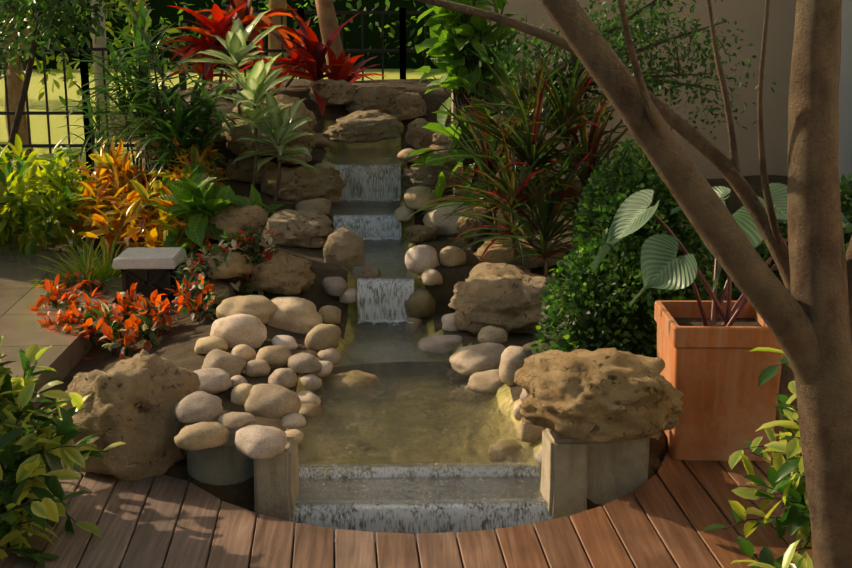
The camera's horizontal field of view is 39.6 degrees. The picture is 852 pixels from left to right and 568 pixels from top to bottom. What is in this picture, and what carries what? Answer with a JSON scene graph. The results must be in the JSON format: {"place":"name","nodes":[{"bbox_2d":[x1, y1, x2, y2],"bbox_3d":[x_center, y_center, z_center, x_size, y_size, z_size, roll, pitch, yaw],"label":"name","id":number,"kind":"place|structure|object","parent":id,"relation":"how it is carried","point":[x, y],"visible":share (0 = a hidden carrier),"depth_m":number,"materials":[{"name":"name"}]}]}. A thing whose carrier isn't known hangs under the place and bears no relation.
{"place":"outdoors","nodes":[
{"label":"outdoors","id":0,"kind":"place"},
{"bbox_2d":[0,69,441,171],"bbox_3d":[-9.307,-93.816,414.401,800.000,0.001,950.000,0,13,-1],"label":"ground","id":1,"kind":"structure","parent":0,"point":[39,129],"depth_m":23.95,"materials":[{"name":"plant"}]},
{"bbox_2d":[0,178,133,409],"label":"paved path","id":2,"kind":"structure","parent":1,"relation":"on","point":[62,356],"depth_m":6.24,"materials":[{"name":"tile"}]},
{"bbox_2d":[0,134,96,255],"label":"yellow green plants","id":3,"kind":"object","parent":2,"relation":"on","point":[34,190],"visible":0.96,"depth_m":7.67,"materials":[{"name":"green plant"}]},
{"bbox_2d":[0,0,157,153],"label":"overhanging tree","id":4,"kind":"object","parent":2,"relation":"on","point":[49,14],"depth_m":9.06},
{"bbox_2d":[0,0,184,158],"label":"forked tree","id":5,"kind":"object","parent":1,"relation":"on","point":[69,75],"depth_m":14.54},
{"bbox_2d":[91,0,111,164],"bbox_3d":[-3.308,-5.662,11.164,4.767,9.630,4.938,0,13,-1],"label":"post","id":6,"kind":"object","parent":1,"relation":"on","point":[101,41],"visible":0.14,"depth_m":11.96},
{"bbox_2d":[0,8,432,175],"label":"iron fence","id":7,"kind":"object","parent":1,"relation":"on","point":[301,12],"visible":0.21,"depth_m":10.96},
{"bbox_2d":[0,0,444,68],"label":"hedge","id":8,"kind":"object","parent":1,"relation":"on","point":[372,39],"depth_m":37.49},
{"bbox_2d":[268,0,288,79],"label":"tree","id":9,"kind":"object","parent":1,"relation":"on","point":[274,42],"visible":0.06,"depth_m":16.97,"materials":[{"name":"brown plant"}]},
{"bbox_2d":[249,543,419,567],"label":"deck gaps","id":10,"kind":"object","parent":1,"relation":"on","point":[334,555],"depth_m":3.45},
{"bbox_2d":[0,433,58,567],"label":"shrub","id":11,"kind":"object","parent":10,"relation":"on","point":[38,512],"depth_m":3.31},
{"bbox_2d":[0,336,125,559],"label":"shrub","id":12,"kind":"object","parent":10,"relation":"on","point":[20,391],"depth_m":3.46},
{"bbox_2d":[415,0,851,567],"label":"tree","id":13,"kind":"object","parent":10,"relation":"on","point":[805,312],"visible":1,"depth_m":2.58,"materials":[{"name":"brown plant"}]},
{"bbox_2d":[654,300,782,460],"bbox_3d":[1.022,0.336,4.183,0.383,0.479,0.383,0,13,1],"label":"terracotta planter","id":14,"kind":"object","parent":10,"relation":"on","point":[711,373],"visible":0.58,"depth_m":4.02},
{"bbox_2d":[673,318,761,325],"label":"planter soil","id":15,"kind":"structure","parent":14,"relation":"in","point":[719,322],"depth_m":4.24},
{"bbox_2d":[648,197,787,325],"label":"plant stems","id":16,"kind":"object","parent":15,"relation":"on","point":[729,317],"visible":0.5,"depth_m":4.14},
{"bbox_2d":[590,189,658,270],"bbox_3d":[0.736,-0.183,4.228,0.167,0.302,0.236,-12,17,-41],"label":"leaf","id":17,"kind":"object","parent":16,"relation":"on","point":[634,212],"visible":1,"depth_m":4.26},
{"bbox_2d":[629,234,696,306],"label":"leaf","id":18,"kind":"object","parent":16,"relation":"on","point":[663,266],"visible":1,"depth_m":4.05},
{"bbox_2d":[700,200,762,289],"bbox_3d":[1.053,-0.134,4.130,0.258,0.330,0.051,-2,13,-10],"label":"leaf","id":19,"kind":"object","parent":16,"relation":"on","point":[744,221],"visible":0.29,"depth_m":4.12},
{"bbox_2d":[758,183,786,221],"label":"leaf","id":20,"kind":"object","parent":16,"relation":"on","point":[779,194],"visible":0.23,"depth_m":4.26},
{"bbox_2d":[701,347,811,567],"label":"shrub","id":21,"kind":"object","parent":10,"relation":"on","point":[796,515],"depth_m":3.26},
{"bbox_2d":[730,536,812,567],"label":"shrub","id":22,"kind":"object","parent":10,"relation":"on","point":[766,556],"depth_m":3.05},
{"bbox_2d":[253,362,451,543],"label":"basin wall","id":23,"kind":"structure","parent":1,"relation":"on","point":[379,365],"depth_m":5.32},
{"bbox_2d":[186,425,253,484],"bbox_3d":[-0.690,0.707,4.057,0.245,0.413,0.245,0,13,-1],"label":"round block","id":24,"kind":"object","parent":23,"relation":"in","point":[228,463],"visible":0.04,"depth_m":3.92,"materials":[{"name":"concrete"}]},
{"bbox_2d":[174,421,230,450],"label":"river stone","id":25,"kind":"object","parent":24,"relation":"on","point":[203,435],"visible":0.98,"depth_m":3.76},
{"bbox_2d":[174,391,222,424],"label":"river stone","id":26,"kind":"object","parent":25,"relation":"on","point":[196,407],"visible":0.94,"depth_m":3.85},
{"bbox_2d":[216,412,255,428],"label":"river stone","id":27,"kind":"object","parent":25,"relation":"on","point":[232,420],"visible":0.92,"depth_m":3.82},
{"bbox_2d":[253,437,298,521],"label":"block pillar","id":28,"kind":"structure","parent":23,"relation":"in","point":[276,485],"depth_m":3.86,"materials":[{"name":"concrete"}]},
{"bbox_2d":[234,425,286,458],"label":"river stone","id":29,"kind":"object","parent":28,"relation":"on","point":[258,442],"visible":1,"depth_m":3.73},
{"bbox_2d":[290,164,551,542],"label":"waterfalls","id":30,"kind":"object","parent":23,"relation":"in","point":[459,513],"visible":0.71,"depth_m":4.13,"materials":[{"name":"white"}]},
{"bbox_2d":[295,473,546,537],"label":"waterfall","id":31,"kind":"structure","parent":23,"relation":"in","point":[425,489],"depth_m":4.02,"materials":[{"name":"liquid"}]},
{"bbox_2d":[587,437,649,504],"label":"block","id":32,"kind":"structure","parent":23,"relation":"in","point":[617,469],"depth_m":3.92,"materials":[{"name":"concrete"}]},
{"bbox_2d":[514,347,683,443],"bbox_3d":[0.548,0.335,3.854,0.580,0.261,0.464,6,14,22],"label":"boulder","id":33,"kind":"object","parent":32,"relation":"on","point":[605,395],"visible":1,"depth_m":3.71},
{"bbox_2d":[703,173,851,300],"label":"shrub","id":34,"kind":"object","parent":1,"relation":"on","point":[846,189],"depth_m":5.59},
{"bbox_2d":[0,397,813,567],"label":"deck planks","id":35,"kind":"object","parent":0,"point":[668,513],"visible":0.65,"depth_m":3.48,"materials":[{"name":"wood"}]},
{"bbox_2d":[37,79,851,511],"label":"mound terrain","id":36,"kind":"structure","parent":0,"point":[179,337],"depth_m":5.82,"materials":[{"name":"soil"}]},
{"bbox_2d":[29,229,126,292],"bbox_3d":[-1.865,-0.095,6.836,0.742,0.428,0.779,6,14,23],"label":"grass tuft","id":37,"kind":"object","parent":36,"relation":"on","point":[105,270],"visible":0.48,"depth_m":6.79,"materials":[{"name":"green plant"}]},
{"bbox_2d":[28,265,224,359],"bbox_3d":[-1.694,0.115,6.047,1.363,0.430,0.767,11,17,40],"label":"coleus patch","id":38,"kind":"object","parent":36,"relation":"on","point":[136,318],"depth_m":5.85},
{"bbox_2d":[60,349,200,480],"bbox_3d":[-1.004,0.429,4.086,0.451,0.397,0.501,6,9,15],"label":"boulder","id":39,"kind":"object","parent":36,"relation":"on","point":[133,401],"visible":0.88,"depth_m":3.92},
{"bbox_2d":[62,134,229,256],"bbox_3d":[-1.733,-0.509,7.332,0.911,0.880,1.624,-6,14,-24],"label":"orange croton","id":40,"kind":"object","parent":36,"relation":"on","point":[114,205],"visible":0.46,"depth_m":7.27,"materials":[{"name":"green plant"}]},
{"bbox_2d":[112,247,185,299],"bbox_3d":[-1.498,-0.057,6.443,0.336,0.230,0.336,0,13,-1],"label":"garden light","id":41,"kind":"object","parent":36,"relation":"on","point":[148,270],"visible":0.85,"depth_m":6.34,"materials":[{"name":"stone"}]},
{"bbox_2d":[92,28,212,210],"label":"plant stems","id":42,"kind":"object","parent":36,"relation":"on","point":[146,157],"visible":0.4,"depth_m":7.45,"materials":[{"name":"green plant"}]},
{"bbox_2d":[52,0,261,186],"bbox_3d":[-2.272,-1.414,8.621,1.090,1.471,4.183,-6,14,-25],"label":"lady palm clump","id":43,"kind":"object","parent":36,"relation":"on","point":[179,120],"visible":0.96,"depth_m":7.29,"materials":[{"name":"green plant"}]},
{"bbox_2d":[134,120,220,160],"bbox_3d":[-1.625,-0.939,7.677,0.537,0.264,0.456,5,16,9],"label":"boulder","id":44,"kind":"object","parent":36,"relation":"on","point":[153,144],"visible":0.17,"depth_m":7.56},
{"bbox_2d":[154,97,234,140],"bbox_3d":[-1.541,-1.130,8.066,0.569,0.314,0.670,13,13,38],"label":"boulder","id":45,"kind":"object","parent":36,"relation":"on","point":[224,109],"visible":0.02,"depth_m":7.94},
{"bbox_2d":[194,336,227,353],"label":"river stone","id":46,"kind":"object","parent":36,"relation":"on","point":[205,345],"visible":0.9,"depth_m":5.22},
{"bbox_2d":[193,368,231,393],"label":"river stone","id":47,"kind":"object","parent":36,"relation":"on","point":[215,380],"visible":0.67,"depth_m":4.67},
{"bbox_2d":[193,280,235,303],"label":"boulder","id":48,"kind":"object","parent":36,"relation":"on","point":[220,287],"visible":0.44,"depth_m":6.02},
{"bbox_2d":[146,161,283,258],"bbox_3d":[-1.261,-0.409,6.907,0.972,0.579,0.789,0,13,-1],"label":"broad leaf plant","id":49,"kind":"object","parent":36,"relation":"on","point":[197,211],"visible":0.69,"depth_m":6.69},
{"bbox_2d":[162,225,282,300],"bbox_3d":[-1.290,-0.117,6.391,0.516,0.520,1.366,-11,17,-38],"label":"variegated ground cover","id":50,"kind":"object","parent":36,"relation":"on","point":[251,245],"visible":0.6,"depth_m":6.01,"materials":[{"name":"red plant"}]},
{"bbox_2d":[202,349,245,377],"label":"river stone","id":51,"kind":"object","parent":36,"relation":"on","point":[231,365],"visible":0.67,"depth_m":4.93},
{"bbox_2d":[205,251,255,279],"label":"boulder","id":52,"kind":"object","parent":36,"relation":"on","point":[234,268],"visible":0.77,"depth_m":5.96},
{"bbox_2d":[204,204,269,240],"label":"boulder","id":53,"kind":"object","parent":36,"relation":"on","point":[233,218],"visible":0.48,"depth_m":6.64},
{"bbox_2d":[210,314,266,348],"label":"river stone","id":54,"kind":"object","parent":36,"relation":"on","point":[232,331],"visible":0.75,"depth_m":5.32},
{"bbox_2d":[231,383,252,405],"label":"river stone","id":55,"kind":"object","parent":36,"relation":"on","point":[240,393],"visible":0.56,"depth_m":4.64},
{"bbox_2d":[231,344,255,360],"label":"river stone","id":56,"kind":"object","parent":36,"relation":"on","point":[245,352],"visible":0.65,"depth_m":5.18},
{"bbox_2d":[216,295,276,323],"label":"river stone","id":57,"kind":"object","parent":36,"relation":"on","point":[263,309],"visible":0.62,"depth_m":5.61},
{"bbox_2d":[179,10,319,175],"bbox_3d":[-1.031,-1.171,7.243,0.651,0.995,1.277,-7,15,-29],"label":"variegated rosette","id":58,"kind":"object","parent":36,"relation":"on","point":[279,126],"visible":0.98,"depth_m":7.06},
{"bbox_2d":[235,63,281,201],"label":"plant stems","id":59,"kind":"object","parent":58,"relation":"attached to","point":[255,165],"visible":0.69,"depth_m":7.11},
{"bbox_2d":[224,156,277,183],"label":"boulder","id":60,"kind":"object","parent":36,"relation":"on","point":[243,171],"visible":0.62,"depth_m":7.61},
{"bbox_2d":[244,360,270,376],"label":"river stone","id":61,"kind":"object","parent":36,"relation":"on","point":[256,368],"visible":0.98,"depth_m":4.98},
{"bbox_2d":[216,99,317,156],"bbox_3d":[-1.045,-1.024,7.691,0.609,0.352,0.716,-15,19,-33],"label":"boulder","id":62,"kind":"object","parent":36,"relation":"on","point":[238,147],"visible":0.35,"depth_m":7.49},
{"bbox_2d":[244,384,300,419],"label":"river stone","id":63,"kind":"object","parent":36,"relation":"on","point":[272,401],"visible":0.9,"depth_m":3.95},
{"bbox_2d":[159,0,386,115],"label":"bromeliad","id":64,"kind":"object","parent":36,"relation":"on","point":[311,52],"depth_m":8.69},
{"bbox_2d":[255,345,291,367],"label":"river stone","id":65,"kind":"object","parent":36,"relation":"on","point":[278,356],"visible":0.75,"depth_m":5.09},
{"bbox_2d":[268,368,296,388],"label":"river stone","id":66,"kind":"object","parent":36,"relation":"on","point":[286,378],"visible":0.79,"depth_m":4.87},
{"bbox_2d":[250,251,315,294],"bbox_3d":[-0.739,-0.073,6.070,0.371,0.212,0.315,8,22,19],"label":"boulder","id":67,"kind":"object","parent":36,"relation":"on","point":[280,272],"visible":0.88,"depth_m":5.97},
{"bbox_2d":[271,335,297,349],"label":"river stone","id":68,"kind":"object","parent":36,"relation":"on","point":[288,342],"visible":0.75,"depth_m":5.35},
{"bbox_2d":[282,413,305,428],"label":"river stone","id":69,"kind":"object","parent":36,"relation":"on","point":[293,421],"visible":1,"depth_m":3.91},
{"bbox_2d":[275,143,312,164],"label":"boulder","id":70,"kind":"object","parent":36,"relation":"on","point":[306,158],"visible":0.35,"depth_m":7.61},
{"bbox_2d":[267,297,322,333],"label":"river stone","id":71,"kind":"object","parent":36,"relation":"on","point":[297,315],"visible":0.88,"depth_m":5.63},
{"bbox_2d":[274,94,316,137],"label":"boulder","id":72,"kind":"object","parent":36,"relation":"on","point":[293,100],"visible":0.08,"depth_m":8.02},
{"bbox_2d":[264,209,335,247],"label":"boulder","id":73,"kind":"object","parent":36,"relation":"on","point":[309,228],"visible":0.94,"depth_m":6.46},
{"bbox_2d":[261,165,341,201],"bbox_3d":[-0.783,-0.654,7.557,0.467,0.224,0.549,12,22,43],"label":"boulder","id":74,"kind":"object","parent":36,"relation":"on","point":[269,180],"visible":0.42,"depth_m":7.43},
{"bbox_2d":[288,353,321,373],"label":"river stone","id":75,"kind":"object","parent":36,"relation":"on","point":[301,363],"visible":0.98,"depth_m":5.01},
{"bbox_2d":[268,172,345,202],"bbox_3d":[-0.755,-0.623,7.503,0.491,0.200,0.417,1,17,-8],"label":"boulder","id":76,"kind":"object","parent":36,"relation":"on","point":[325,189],"visible":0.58,"depth_m":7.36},
{"bbox_2d":[300,374,321,390],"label":"river stone","id":77,"kind":"object","parent":36,"relation":"on","point":[311,382],"visible":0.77,"depth_m":4.97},
{"bbox_2d":[298,403,324,420],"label":"stone","id":78,"kind":"object","parent":36,"relation":"on","point":[308,410],"visible":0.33,"depth_m":4.67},
{"bbox_2d":[295,198,331,213],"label":"river stone","id":79,"kind":"object","parent":36,"relation":"on","point":[322,205],"visible":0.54,"depth_m":7.07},
{"bbox_2d":[304,324,340,351],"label":"river stone","id":80,"kind":"object","parent":36,"relation":"on","point":[319,337],"visible":0.92,"depth_m":5.32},
{"bbox_2d":[315,0,342,71],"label":"tree","id":81,"kind":"object","parent":36,"relation":"on","point":[327,20],"visible":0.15,"depth_m":9.88,"materials":[{"name":"brown plant"}]},
{"bbox_2d":[317,348,340,365],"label":"river stone","id":82,"kind":"object","parent":36,"relation":"on","point":[333,355],"visible":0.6,"depth_m":5.25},
{"bbox_2d":[318,305,340,324],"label":"river stone","id":83,"kind":"object","parent":36,"relation":"on","point":[329,314],"visible":0.77,"depth_m":5.78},
{"bbox_2d":[309,79,355,105],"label":"boulder","id":84,"kind":"object","parent":36,"relation":"on","point":[336,92],"visible":0.88,"depth_m":8.62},
{"bbox_2d":[322,276,347,295],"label":"river stone","id":85,"kind":"object","parent":36,"relation":"on","point":[335,286],"visible":1,"depth_m":6.04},
{"bbox_2d":[323,227,365,268],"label":"boulder","id":86,"kind":"object","parent":36,"relation":"on","point":[342,247],"visible":0.96,"depth_m":6.19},
{"bbox_2d":[323,370,385,400],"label":"submerged stone","id":87,"kind":"object","parent":36,"relation":"on","point":[347,380],"visible":0.44,"depth_m":5.05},
{"bbox_2d":[322,110,403,143],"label":"rock","id":88,"kind":"object","parent":36,"relation":"on","point":[369,126],"visible":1,"depth_m":7.32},
{"bbox_2d":[346,85,401,113],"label":"boulder","id":89,"kind":"object","parent":36,"relation":"on","point":[378,97],"visible":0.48,"depth_m":8.58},
{"bbox_2d":[385,91,426,120],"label":"boulder","id":90,"kind":"object","parent":36,"relation":"on","point":[405,105],"visible":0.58,"depth_m":8.59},
{"bbox_2d":[402,287,435,318],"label":"mossy stone","id":91,"kind":"object","parent":36,"relation":"on","point":[419,303],"visible":0.77,"depth_m":6.06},
{"bbox_2d":[295,148,544,503],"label":"stream water","id":92,"kind":"structure","parent":36,"relation":"on","point":[398,410],"depth_m":4.58,"materials":[{"name":"liquid"}]},
{"bbox_2d":[339,198,412,324],"bbox_3d":[-0.291,-0.175,6.854,0.462,0.359,1.918,-2,13,-6],"label":"water foam","id":93,"kind":"object","parent":92,"relation":"on","point":[380,320],"visible":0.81,"depth_m":7.09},
{"bbox_2d":[418,335,462,355],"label":"river stone","id":94,"kind":"object","parent":92,"relation":"on","point":[444,344],"visible":0.94,"depth_m":5.54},
{"bbox_2d":[405,118,437,147],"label":"boulder","id":95,"kind":"object","parent":36,"relation":"on","point":[417,136],"visible":0.58,"depth_m":8.25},
{"bbox_2d":[404,186,439,210],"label":"river stone","id":96,"kind":"object","parent":36,"relation":"on","point":[415,197],"visible":0.88,"depth_m":7.08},
{"bbox_2d":[405,245,439,272],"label":"river stone","id":97,"kind":"object","parent":36,"relation":"on","point":[420,258],"visible":0.94,"depth_m":6.12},
{"bbox_2d":[405,225,439,242],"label":"boulder","id":98,"kind":"object","parent":36,"relation":"on","point":[418,233],"visible":0.94,"depth_m":6.78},
{"bbox_2d":[401,165,452,189],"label":"boulder","id":99,"kind":"object","parent":36,"relation":"on","point":[418,175],"visible":0.38,"depth_m":7.61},
{"bbox_2d":[421,268,442,285],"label":"river stone","id":100,"kind":"object","parent":36,"relation":"on","point":[431,277],"visible":1,"depth_m":6.05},
{"bbox_2d":[417,144,457,179],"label":"rock","id":101,"kind":"object","parent":36,"relation":"on","point":[449,165],"visible":0.06,"depth_m":7.55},
{"bbox_2d":[439,246,465,266],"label":"river stone","id":102,"kind":"object","parent":36,"relation":"on","point":[449,257],"visible":1,"depth_m":6.12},
{"bbox_2d":[423,201,485,235],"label":"river stone","id":103,"kind":"object","parent":36,"relation":"on","point":[448,226],"visible":0.29,"depth_m":6.91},
{"bbox_2d":[449,165,486,196],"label":"rock","id":104,"kind":"object","parent":36,"relation":"on","point":[455,179],"visible":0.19,"depth_m":7.35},
{"bbox_2d":[401,0,550,203],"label":"shrub","id":105,"kind":"object","parent":36,"relation":"on","point":[445,45],"depth_m":6.82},
{"bbox_2d":[449,342,505,375],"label":"river stone","id":106,"kind":"object","parent":36,"relation":"on","point":[470,360],"visible":0.71,"depth_m":5.16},
{"bbox_2d":[467,369,503,395],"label":"river stone","id":107,"kind":"object","parent":36,"relation":"on","point":[488,381],"visible":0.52,"depth_m":4.97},
{"bbox_2d":[456,201,517,240],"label":"boulder","id":108,"kind":"object","parent":36,"relation":"on","point":[463,223],"visible":0.27,"depth_m":6.65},
{"bbox_2d":[477,325,507,343],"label":"river stone","id":109,"kind":"object","parent":36,"relation":"on","point":[491,334],"visible":0.79,"depth_m":5.44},
{"bbox_2d":[473,236,525,264],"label":"boulder","id":110,"kind":"object","parent":36,"relation":"on","point":[493,253],"visible":0.42,"depth_m":5.96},
{"bbox_2d":[448,262,567,334],"bbox_3d":[0.409,0.065,5.789,0.582,0.293,0.683,-1,13,-6],"label":"boulder","id":111,"kind":"object","parent":36,"relation":"on","point":[507,298],"visible":0.71,"depth_m":5.54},
{"bbox_2d":[488,439,528,463],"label":"stone","id":112,"kind":"object","parent":36,"relation":"on","point":[501,445],"visible":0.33,"depth_m":4.31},
{"bbox_2d":[499,346,532,385],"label":"river stone","id":113,"kind":"object","parent":36,"relation":"on","point":[512,360],"visible":0.67,"depth_m":4.86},
{"bbox_2d":[516,419,544,442],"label":"river stone","id":114,"kind":"object","parent":36,"relation":"on","point":[528,433],"visible":0.69,"depth_m":4.33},
{"bbox_2d":[404,14,663,269],"bbox_3d":[0.582,-0.692,5.920,1.414,1.292,1.364,0,13,-1],"label":"spiky-leaved plant","id":115,"kind":"object","parent":36,"relation":"on","point":[530,150],"visible":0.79,"depth_m":5.85,"materials":[{"name":"plant"}]},
{"bbox_2d":[491,135,602,277],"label":"plant stems","id":116,"kind":"object","parent":115,"relation":"attached to","point":[531,241],"visible":0.19,"depth_m":5.93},
{"bbox_2d":[518,237,566,268],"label":"boulder","id":117,"kind":"object","parent":36,"relation":"on","point":[537,263],"visible":0.31,"depth_m":5.96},
{"bbox_2d":[530,228,687,357],"bbox_3d":[0.742,0.223,4.673,0.676,0.892,0.574,0,13,-1],"label":"boxwood bush","id":118,"kind":"object","parent":36,"relation":"on","point":[554,312],"depth_m":4.53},
{"bbox_2d":[471,0,775,251],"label":"tree foliage","id":119,"kind":"object","parent":36,"relation":"on","point":[644,35],"depth_m":6.08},
{"bbox_2d":[562,139,722,329],"bbox_3d":[0.897,-0.026,4.878,0.683,1.193,0.706,0,13,-1],"label":"boxwood bush","id":120,"kind":"object","parent":36,"relation":"on","point":[623,187],"depth_m":4.72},
{"bbox_2d":[540,428,588,519],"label":"block pillar","id":121,"kind":"structure","parent":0,"point":[564,479],"depth_m":3.88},
{"bbox_2d":[451,0,851,189],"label":"house wall","id":122,"kind":"structure","parent":0,"point":[744,14],"depth_m":7.50,"materials":[{"name":"paint"}]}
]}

